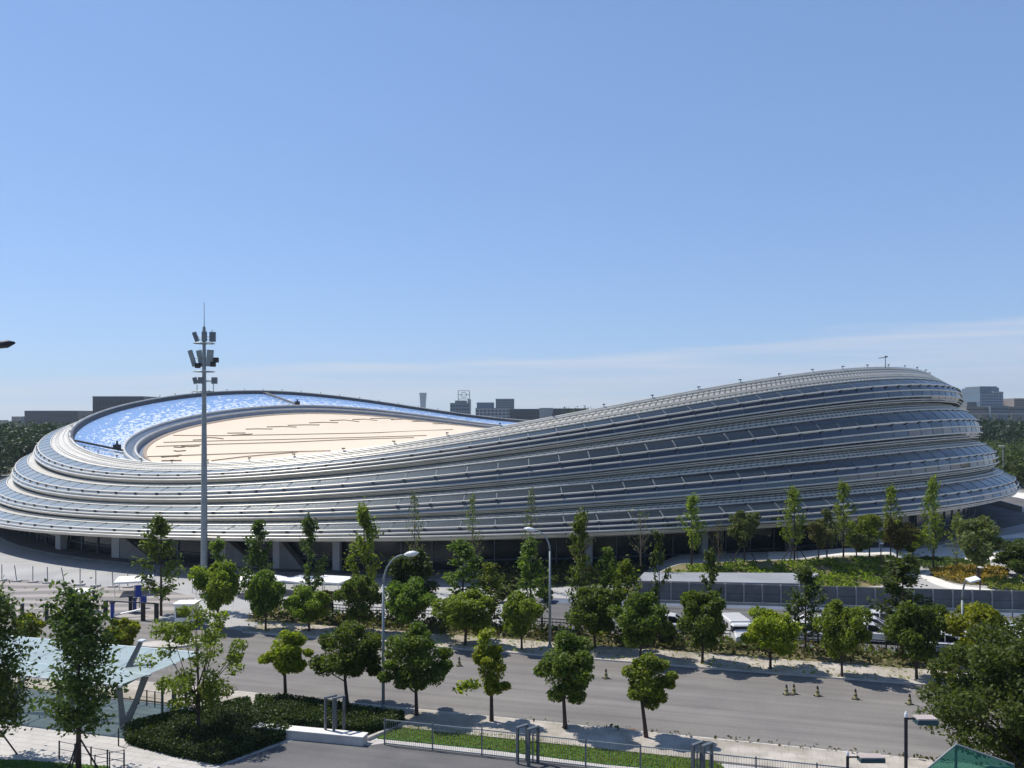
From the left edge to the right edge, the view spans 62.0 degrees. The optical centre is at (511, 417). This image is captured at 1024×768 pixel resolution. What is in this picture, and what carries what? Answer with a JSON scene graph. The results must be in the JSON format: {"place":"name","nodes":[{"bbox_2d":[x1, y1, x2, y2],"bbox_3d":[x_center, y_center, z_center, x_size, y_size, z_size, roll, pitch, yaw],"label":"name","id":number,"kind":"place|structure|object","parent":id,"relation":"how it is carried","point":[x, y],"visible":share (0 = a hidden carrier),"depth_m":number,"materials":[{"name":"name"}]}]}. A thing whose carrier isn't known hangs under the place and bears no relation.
{"place":"outdoors","nodes":[
{"label":"outdoors","id":0,"kind":"place"},
{"bbox_2d":[0,759,108,767],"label":"lawn","id":1,"kind":"structure","parent":0,"point":[37,765],"depth_m":47.30,"materials":[{"name":"green plant"}]},
{"bbox_2d":[18,573,132,767],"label":"plane tree","id":2,"kind":"object","parent":1,"relation":"on","point":[76,622],"visible":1,"depth_m":45.88,"materials":[{"name":"green plant"}]},
{"bbox_2d":[0,580,193,617],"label":"paved court","id":3,"kind":"object","parent":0,"point":[29,595],"visible":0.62,"depth_m":91.42,"materials":[{"name":"grey concrete"}]},
{"bbox_2d":[131,512,186,615],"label":"young tree","id":4,"kind":"object","parent":3,"relation":"on","point":[161,528],"visible":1,"depth_m":82.65,"materials":[{"name":"green plant"}]},
{"bbox_2d":[102,619,242,632],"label":"driveway","id":5,"kind":"structure","parent":0,"point":[147,622],"depth_m":79.45,"materials":[{"name":"concrete"}]},
{"bbox_2d":[103,600,158,621],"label":"entry gate","id":6,"kind":"structure","parent":5,"relation":"on","point":[156,610],"depth_m":81.00,"materials":[{"name":"metal"}]},
{"bbox_2d":[187,559,240,623],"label":"street tree","id":7,"kind":"object","parent":5,"relation":"on","point":[218,583],"visible":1,"depth_m":77.20,"materials":[{"name":"green plant"}]},
{"bbox_2d":[0,689,637,767],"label":"paving","id":8,"kind":"structure","parent":0,"point":[38,741],"depth_m":50.09,"materials":[{"name":"grey concrete"}]},
{"bbox_2d":[0,574,49,754],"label":"plane tree","id":9,"kind":"object","parent":8,"relation":"on","point":[8,674],"visible":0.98,"depth_m":48.18,"materials":[{"name":"green plant"}]},
{"bbox_2d":[0,636,199,729],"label":"glass canopy","id":10,"kind":"object","parent":8,"relation":"on","point":[128,658],"visible":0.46,"depth_m":55.31,"materials":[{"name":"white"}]},
{"bbox_2d":[134,603,248,726],"bbox_3d":[-19.208,15.236,51.909,6.410,8.121,6.023,0,0,37],"label":"loose tree","id":11,"kind":"object","parent":8,"relation":"on","point":[207,693],"visible":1,"depth_m":51.13,"materials":[{"name":"green plant"}]},
{"bbox_2d":[122,695,290,764],"bbox_3d":[-18.310,18.759,51.301,8.467,1.134,9.070,0,0,-38],"label":"hedge","id":12,"kind":"object","parent":8,"relation":"on","point":[225,731],"visible":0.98,"depth_m":50.66,"materials":[{"name":"green plant"}]},
{"bbox_2d":[252,723,367,745],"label":"planter wall","id":13,"kind":"structure","parent":8,"relation":"on","point":[344,737],"depth_m":50.65,"materials":[{"name":"concrete"}]},
{"bbox_2d":[253,692,405,733],"bbox_3d":[-12.296,18.801,54.703,11.266,1.045,4.229,0,0,15],"label":"hedge","id":14,"kind":"object","parent":8,"relation":"on","point":[297,710],"visible":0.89,"depth_m":53.78,"materials":[{"name":"green plant"}]},
{"bbox_2d":[218,740,595,767],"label":"driveway","id":15,"kind":"structure","parent":0,"point":[299,754],"depth_m":48.16,"materials":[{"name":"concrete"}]},
{"bbox_2d":[384,718,850,767],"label":"fence","id":16,"kind":"object","parent":15,"relation":"on","point":[533,759],"visible":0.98,"depth_m":47.31,"materials":[{"name":"grey metal"}]},
{"bbox_2d":[846,751,885,767],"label":"area lamp","id":17,"kind":"object","parent":15,"relation":"on","point":[870,757],"visible":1,"depth_m":40.92,"materials":[{"name":"metal"}]},
{"bbox_2d":[450,390,470,413],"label":"office tower","id":18,"kind":"structure","parent":0,"point":[461,406],"depth_m":1150.00,"materials":[{"name":"stone"}]},
{"bbox_2d":[13,677,998,767],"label":"pavement","id":19,"kind":"structure","parent":0,"point":[795,754],"depth_m":50.56,"materials":[{"name":"grey concrete"}]},
{"bbox_2d":[256,629,313,694],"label":"street tree","id":20,"kind":"object","parent":19,"relation":"on","point":[284,656],"visible":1,"depth_m":57.38,"materials":[{"name":"green plant"}]},
{"bbox_2d":[307,619,381,702],"bbox_3d":[-11.088,16.438,57.007,4.363,5.539,5.124,0,0,42],"label":"street tree","id":21,"kind":"object","parent":19,"relation":"on","point":[354,656],"visible":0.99,"depth_m":56.23,"materials":[{"name":"green plant"}]},
{"bbox_2d":[381,551,418,707],"bbox_3d":[-7.387,13.977,56.149,2.612,10.540,0.380,0,0,12],"label":"street lamp","id":22,"kind":"object","parent":19,"relation":"on","point":[407,554],"visible":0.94,"depth_m":56.28,"materials":[{"name":"grey metal"}]},
{"bbox_2d":[377,620,453,715],"bbox_3d":[-6.239,16.113,55.011,4.811,6.174,4.495,0,0,41],"label":"street tree","id":23,"kind":"object","parent":19,"relation":"on","point":[415,643],"visible":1,"depth_m":54.12,"materials":[{"name":"green plant"}]},
{"bbox_2d":[452,626,511,721],"bbox_3d":[-1.852,16.163,53.650,3.624,6.070,2.609,0,0,-20],"label":"street tree","id":24,"kind":"object","parent":19,"relation":"on","point":[487,659],"visible":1,"depth_m":53.53,"materials":[{"name":"green plant"}]},
{"bbox_2d":[532,629,594,728],"bbox_3d":[3.228,16.117,52.299,3.960,6.174,4.517,0,0,0],"label":"street tree","id":25,"kind":"object","parent":19,"relation":"on","point":[569,667],"visible":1,"depth_m":51.81,"materials":[{"name":"green plant"}]},
{"bbox_2d":[621,651,678,737],"bbox_3d":[8.099,16.618,51.131,3.082,5.190,2.929,0,0,-17],"label":"street tree","id":26,"kind":"object","parent":19,"relation":"on","point":[646,689],"visible":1,"depth_m":50.65,"materials":[{"name":"green plant"}]},
{"bbox_2d":[912,614,1023,767],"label":"corner tree","id":27,"kind":"object","parent":19,"relation":"on","point":[992,683],"visible":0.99,"depth_m":43.52,"materials":[{"name":"green plant"}]},
{"bbox_2d":[2,615,1015,766],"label":"road","id":28,"kind":"structure","parent":0,"point":[711,703],"depth_m":58.05,"materials":[{"name":"grey asphalt"}]},
{"bbox_2d":[0,474,1023,630],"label":"plaza","id":29,"kind":"structure","parent":0,"point":[23,561],"depth_m":102.29,"materials":[{"name":"grey concrete"}]},
{"bbox_2d":[11,612,46,637],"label":"golden tree","id":30,"kind":"object","parent":29,"relation":"on","point":[34,627],"visible":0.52,"depth_m":69.94,"materials":[{"name":"green plant"}]},
{"bbox_2d":[102,617,140,645],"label":"golden tree","id":31,"kind":"object","parent":29,"relation":"on","point":[129,629],"visible":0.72,"depth_m":66.76,"materials":[{"name":"green plant"}]},
{"bbox_2d":[188,316,218,568],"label":"phone mast","id":32,"kind":"object","parent":29,"relation":"on","point":[209,359],"visible":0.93,"depth_m":101.76,"materials":[{"name":"grey metal"}]},
{"bbox_2d":[199,536,226,571],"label":"young tree","id":33,"kind":"object","parent":29,"relation":"on","point":[217,546],"visible":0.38,"depth_m":84.34,"materials":[{"name":"green plant"}]},
{"bbox_2d":[460,491,483,586],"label":"park tree","id":34,"kind":"object","parent":29,"relation":"on","point":[472,505],"visible":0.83,"depth_m":95.12,"materials":[{"name":"green plant"}]},
{"bbox_2d":[0,356,1020,577],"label":"skating oval","id":35,"kind":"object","parent":29,"relation":"on","point":[103,486],"visible":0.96,"depth_m":114.19,"materials":[{"name":"metal"}]},
{"bbox_2d":[634,581,1023,609],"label":"screen wall","id":36,"kind":"structure","parent":29,"relation":"on","point":[951,598],"depth_m":87.22,"materials":[{"name":"grey metal"}]},
{"bbox_2d":[914,554,991,567],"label":"shrub bed","id":37,"kind":"object","parent":29,"relation":"on","point":[926,560],"visible":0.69,"depth_m":110.91,"materials":[{"name":"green plant"}]},
{"bbox_2d":[952,515,1007,583],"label":"park tree","id":38,"kind":"object","parent":29,"relation":"on","point":[972,532],"visible":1,"depth_m":97.61,"materials":[{"name":"green plant"}]},
{"bbox_2d":[982,574,1023,590],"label":"shrub bed","id":39,"kind":"object","parent":29,"relation":"on","point":[1007,583],"visible":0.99,"depth_m":95.34,"materials":[{"name":"green plant"}]},
{"bbox_2d":[991,538,1023,576],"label":"park tree","id":40,"kind":"object","parent":29,"relation":"on","point":[1011,556],"visible":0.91,"depth_m":102.41,"materials":[{"name":"green plant"}]},
{"bbox_2d":[0,0,1023,420],"label":"sky","id":41,"kind":"structure","parent":0,"point":[536,204],"materials":[{"name":"blue"}]},
{"bbox_2d":[377,724,722,767],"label":"lawn","id":42,"kind":"structure","parent":0,"point":[512,751],"depth_m":49.22,"materials":[{"name":"green plant"}]},
{"bbox_2d":[484,576,630,587],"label":"soil","id":43,"kind":"structure","parent":0,"point":[560,583],"depth_m":99.14,"materials":[{"name":"brown soil"}]},
{"bbox_2d":[481,560,645,584],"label":"shrub bed","id":44,"kind":"object","parent":43,"relation":"on","point":[558,573],"visible":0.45,"depth_m":101.34,"materials":[{"name":"green plant"}]},
{"bbox_2d":[245,611,1007,674],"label":"verge","id":45,"kind":"structure","parent":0,"point":[756,653],"depth_m":71.49,"materials":[{"name":"green plant"}]},
{"bbox_2d":[237,519,276,619],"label":"young tree","id":46,"kind":"object","parent":45,"relation":"on","point":[256,550],"visible":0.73,"depth_m":81.20,"materials":[{"name":"green plant"}]},
{"bbox_2d":[291,512,328,596],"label":"young tree","id":47,"kind":"object","parent":45,"relation":"on","point":[307,523],"visible":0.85,"depth_m":80.94,"materials":[{"name":"green plant"}]},
{"bbox_2d":[342,496,384,582],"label":"young tree","id":48,"kind":"object","parent":45,"relation":"on","point":[363,518],"visible":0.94,"depth_m":81.13,"materials":[{"name":"green plant"}]},
{"bbox_2d":[384,548,439,612],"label":"young tree","id":49,"kind":"object","parent":45,"relation":"on","point":[402,569],"visible":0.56,"depth_m":79.05,"materials":[{"name":"green plant"}]},
{"bbox_2d":[439,536,486,601],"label":"young tree","id":50,"kind":"object","parent":45,"relation":"on","point":[464,553],"visible":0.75,"depth_m":79.11,"materials":[{"name":"green plant"}]},
{"bbox_2d":[474,562,505,626],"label":"young tree","id":51,"kind":"object","parent":45,"relation":"on","point":[488,570],"visible":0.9,"depth_m":76.86,"materials":[{"name":"green plant"}]},
{"bbox_2d":[513,534,553,630],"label":"young tree","id":52,"kind":"object","parent":45,"relation":"on","point":[528,548],"visible":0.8,"depth_m":75.94,"materials":[{"name":"green plant"}]},
{"bbox_2d":[565,506,597,630],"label":"young tree","id":53,"kind":"object","parent":45,"relation":"on","point":[578,526],"visible":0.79,"depth_m":76.02,"materials":[{"name":"green plant"}]},
{"bbox_2d":[593,546,622,606],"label":"young tree","id":54,"kind":"object","parent":45,"relation":"on","point":[608,576],"visible":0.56,"depth_m":75.03,"materials":[{"name":"green plant"}]},
{"bbox_2d":[244,606,974,669],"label":"weeds","id":55,"kind":"object","parent":45,"relation":"on","point":[535,631],"visible":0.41,"depth_m":72.05,"materials":[{"name":"green plant"}]},
{"bbox_2d":[284,599,952,654],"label":"railing","id":56,"kind":"object","parent":45,"relation":"on","point":[552,622],"visible":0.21,"depth_m":74.95,"materials":[{"name":"grey metal"}]},
{"bbox_2d":[609,554,642,606],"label":"young tree","id":57,"kind":"object","parent":45,"relation":"on","point":[627,569],"visible":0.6,"depth_m":73.45,"materials":[{"name":"green plant"}]},
{"bbox_2d":[649,525,671,646],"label":"young tree","id":58,"kind":"object","parent":45,"relation":"on","point":[658,558],"visible":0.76,"depth_m":71.56,"materials":[{"name":"green plant"}]},
{"bbox_2d":[699,546,724,651],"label":"young tree","id":59,"kind":"object","parent":45,"relation":"on","point":[711,559],"visible":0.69,"depth_m":70.02,"materials":[{"name":"green plant"}]},
{"bbox_2d":[782,561,828,657],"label":"young tree","id":60,"kind":"object","parent":45,"relation":"on","point":[806,578],"visible":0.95,"depth_m":68.33,"materials":[{"name":"green plant"}]},
{"bbox_2d":[866,552,946,658],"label":"young tree","id":61,"kind":"object","parent":45,"relation":"on","point":[903,566],"visible":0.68,"depth_m":67.71,"materials":[{"name":"green plant"}]},
{"bbox_2d":[243,620,1022,689],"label":"pavement","id":62,"kind":"structure","parent":0,"point":[882,673],"depth_m":67.79,"materials":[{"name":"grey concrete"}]},
{"bbox_2d":[244,568,285,629],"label":"street tree","id":63,"kind":"object","parent":62,"relation":"on","point":[263,596],"visible":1,"depth_m":76.18,"materials":[{"name":"green plant"}]},
{"bbox_2d":[281,584,330,630],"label":"street tree","id":64,"kind":"object","parent":62,"relation":"on","point":[309,610],"visible":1,"depth_m":75.91,"materials":[{"name":"green plant"}]},
{"bbox_2d":[332,574,385,623],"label":"street tree","id":65,"kind":"object","parent":62,"relation":"on","point":[362,594],"visible":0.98,"depth_m":75.63,"materials":[{"name":"green plant"}]},
{"bbox_2d":[384,576,438,627],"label":"street tree","id":66,"kind":"object","parent":62,"relation":"on","point":[403,603],"visible":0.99,"depth_m":74.14,"materials":[{"name":"green plant"}]},
{"bbox_2d":[430,589,492,644],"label":"street tree","id":67,"kind":"object","parent":62,"relation":"on","point":[461,610],"visible":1,"depth_m":70.77,"materials":[{"name":"green plant"}]},
{"bbox_2d":[501,589,545,649],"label":"street tree","id":68,"kind":"object","parent":62,"relation":"on","point":[520,612],"visible":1,"depth_m":69.78,"materials":[{"name":"green plant"}]},
{"bbox_2d":[564,583,627,647],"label":"street tree","id":69,"kind":"object","parent":62,"relation":"on","point":[589,612],"visible":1,"depth_m":69.98,"materials":[{"name":"green plant"}]},
{"bbox_2d":[607,590,674,657],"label":"street tree","id":70,"kind":"object","parent":62,"relation":"on","point":[639,617],"visible":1,"depth_m":66.65,"materials":[{"name":"green plant"}]},
{"bbox_2d":[676,589,726,663],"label":"street tree","id":71,"kind":"object","parent":62,"relation":"on","point":[702,615],"visible":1,"depth_m":65.47,"materials":[{"name":"green plant"}]},
{"bbox_2d":[739,606,802,668],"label":"street tree","id":72,"kind":"object","parent":62,"relation":"on","point":[776,629],"visible":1,"depth_m":64.14,"materials":[{"name":"green plant"}]},
{"bbox_2d":[812,599,873,676],"bbox_3d":[24.361,16.326,62.870,4.030,5.777,3.927,0,0,-9],"label":"street tree","id":73,"kind":"object","parent":62,"relation":"on","point":[843,639],"visible":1,"depth_m":62.39,"materials":[{"name":"green plant"}]},
{"bbox_2d":[882,599,950,678],"bbox_3d":[29.551,16.232,62.501,4.576,5.971,4.232,0,0,31],"label":"street tree","id":74,"kind":"object","parent":62,"relation":"on","point":[913,626],"visible":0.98,"depth_m":61.62,"materials":[{"name":"green plant"}]},
{"bbox_2d":[943,601,1012,663],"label":"street tree","id":75,"kind":"object","parent":62,"relation":"on","point":[975,613],"visible":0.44,"depth_m":60.03,"materials":[{"name":"green plant"}]},
{"bbox_2d":[630,547,918,590],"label":"bank","id":76,"kind":"structure","parent":0,"point":[679,561],"depth_m":104.21,"materials":[{"name":"green plant"}]},
{"bbox_2d":[676,492,706,564],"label":"park tree","id":77,"kind":"object","parent":76,"relation":"on","point":[692,501],"visible":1,"depth_m":99.69,"materials":[{"name":"green plant"}]},
{"bbox_2d":[638,572,817,584],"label":"ramp roof","id":78,"kind":"structure","parent":76,"relation":"on","point":[757,578],"depth_m":91.75,"materials":[{"name":"grey metal"}]},
{"bbox_2d":[727,509,761,562],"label":"park tree","id":79,"kind":"object","parent":76,"relation":"on","point":[745,523],"visible":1,"depth_m":101.07,"materials":[{"name":"green plant"}]},
{"bbox_2d":[661,554,919,586],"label":"shrub bed","id":80,"kind":"object","parent":76,"relation":"on","point":[843,576],"visible":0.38,"depth_m":99.72,"materials":[{"name":"green plant"}]},
{"bbox_2d":[776,484,807,562],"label":"park tree","id":81,"kind":"object","parent":76,"relation":"on","point":[793,492],"visible":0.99,"depth_m":102.85,"materials":[{"name":"green plant"}]},
{"bbox_2d":[805,519,835,556],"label":"park tree","id":82,"kind":"object","parent":76,"relation":"on","point":[816,527],"visible":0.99,"depth_m":102.78,"materials":[{"name":"green plant"}]},
{"bbox_2d":[832,480,859,557],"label":"park tree","id":83,"kind":"object","parent":76,"relation":"on","point":[841,487],"visible":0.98,"depth_m":103.70,"materials":[{"name":"green plant"}]},
{"bbox_2d":[841,530,878,556],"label":"park tree","id":84,"kind":"object","parent":76,"relation":"on","point":[858,542],"visible":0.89,"depth_m":104.28,"materials":[{"name":"green plant"}]},
{"bbox_2d":[846,514,885,556],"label":"park tree","id":85,"kind":"object","parent":76,"relation":"on","point":[871,523],"visible":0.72,"depth_m":105.23,"materials":[{"name":"green plant"}]},
{"bbox_2d":[881,483,906,553],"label":"park tree","id":86,"kind":"object","parent":76,"relation":"on","point":[891,491],"visible":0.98,"depth_m":106.97,"materials":[{"name":"green plant"}]},
{"bbox_2d":[881,518,921,557],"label":"park tree","id":87,"kind":"object","parent":76,"relation":"on","point":[905,536],"visible":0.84,"depth_m":106.86,"materials":[{"name":"green plant"}]},
{"bbox_2d":[532,598,1021,654],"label":"car park","id":88,"kind":"structure","parent":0,"point":[558,610],"depth_m":83.92,"materials":[{"name":"grey asphalt"}]},
{"bbox_2d":[722,612,754,645],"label":"minibus","id":89,"kind":"object","parent":88,"relation":"on","point":[736,623],"visible":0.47,"depth_m":72.36,"materials":[{"name":"white metal"}]},
{"bbox_2d":[658,600,1023,616],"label":"crash barrier","id":90,"kind":"object","parent":88,"relation":"on","point":[1012,611],"visible":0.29,"depth_m":85.02,"materials":[{"name":"grey metal"}]},
{"bbox_2d":[539,598,1023,615],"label":"path","id":91,"kind":"structure","parent":0,"point":[680,605],"depth_m":87.01,"materials":[{"name":"grey concrete"}]},
{"bbox_2d":[904,711,938,767],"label":"area lamp","id":92,"kind":"object","parent":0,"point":[925,720],"visible":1,"depth_m":35.94,"materials":[{"name":"metal"}]},
{"bbox_2d":[921,565,995,589],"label":"path","id":93,"kind":"structure","parent":0,"point":[937,581],"depth_m":99.11,"materials":[{"name":"white concrete"}]},
{"bbox_2d":[902,533,1023,561],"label":"path","id":94,"kind":"structure","parent":0,"point":[942,551],"depth_m":122.92,"materials":[{"name":"grey concrete"}]},
{"bbox_2d":[929,563,1009,584],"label":"shrub bed","id":95,"kind":"object","parent":0,"point":[960,571],"visible":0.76,"depth_m":103.56,"materials":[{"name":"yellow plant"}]},
{"bbox_2d":[919,474,948,567],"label":"park tree","id":96,"kind":"object","parent":95,"relation":"on","point":[933,484],"visible":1,"depth_m":105.74,"materials":[{"name":"green plant"}]},
{"bbox_2d":[979,497,1023,532],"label":"road","id":97,"kind":"structure","parent":0,"point":[1006,517],"depth_m":171.74,"materials":[{"name":"grey asphalt"}]},
{"label":"ground","id":98,"kind":"structure","parent":0,"visible":0},
{"bbox_2d":[0,420,70,474],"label":"woods","id":99,"kind":"object","parent":98,"relation":"on","point":[18,441],"visible":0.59,"depth_m":273.93,"materials":[{"name":"green plant"}]},
{"bbox_2d":[24,411,92,425],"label":"office slab","id":100,"kind":"structure","parent":98,"relation":"on","point":[59,417],"depth_m":900.00,"materials":[{"name":"concrete"}]},
{"bbox_2d":[92,396,157,412],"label":"office slab","id":101,"kind":"structure","parent":98,"relation":"on","point":[100,403],"depth_m":700.00,"materials":[{"name":"concrete"}]},
{"bbox_2d":[475,402,509,418],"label":"office block","id":102,"kind":"structure","parent":98,"relation":"on","point":[485,409],"depth_m":950.00,"materials":[{"name":"stone"}]},
{"bbox_2d":[509,409,539,419],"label":"office slab","id":103,"kind":"structure","parent":98,"relation":"on","point":[527,414],"depth_m":820.00,"materials":[{"name":"stone"}]},
{"bbox_2d":[134,681,1010,767],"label":"kerb","id":104,"kind":"structure","parent":98,"relation":"on","point":[650,732],"depth_m":51.66,"materials":[{"name":"grey concrete"}]},
{"bbox_2d":[243,631,1023,692],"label":"kerb","id":105,"kind":"structure","parent":98,"relation":"on","point":[793,674],"depth_m":64.91,"materials":[{"name":"grey concrete"}]},
{"bbox_2d":[960,386,1003,406],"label":"glass tower","id":106,"kind":"structure","parent":98,"relation":"on","point":[983,396],"depth_m":904.50,"materials":[{"name":"blue glass"}]},
{"bbox_2d":[972,416,1023,447],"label":"woods","id":107,"kind":"object","parent":98,"relation":"on","point":[1002,431],"visible":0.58,"depth_m":367.77,"materials":[{"name":"green plant"}]},
{"bbox_2d":[978,438,1023,485],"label":"woods","id":108,"kind":"object","parent":98,"relation":"on","point":[1013,457],"visible":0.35,"depth_m":231.32,"materials":[{"name":"green plant"}]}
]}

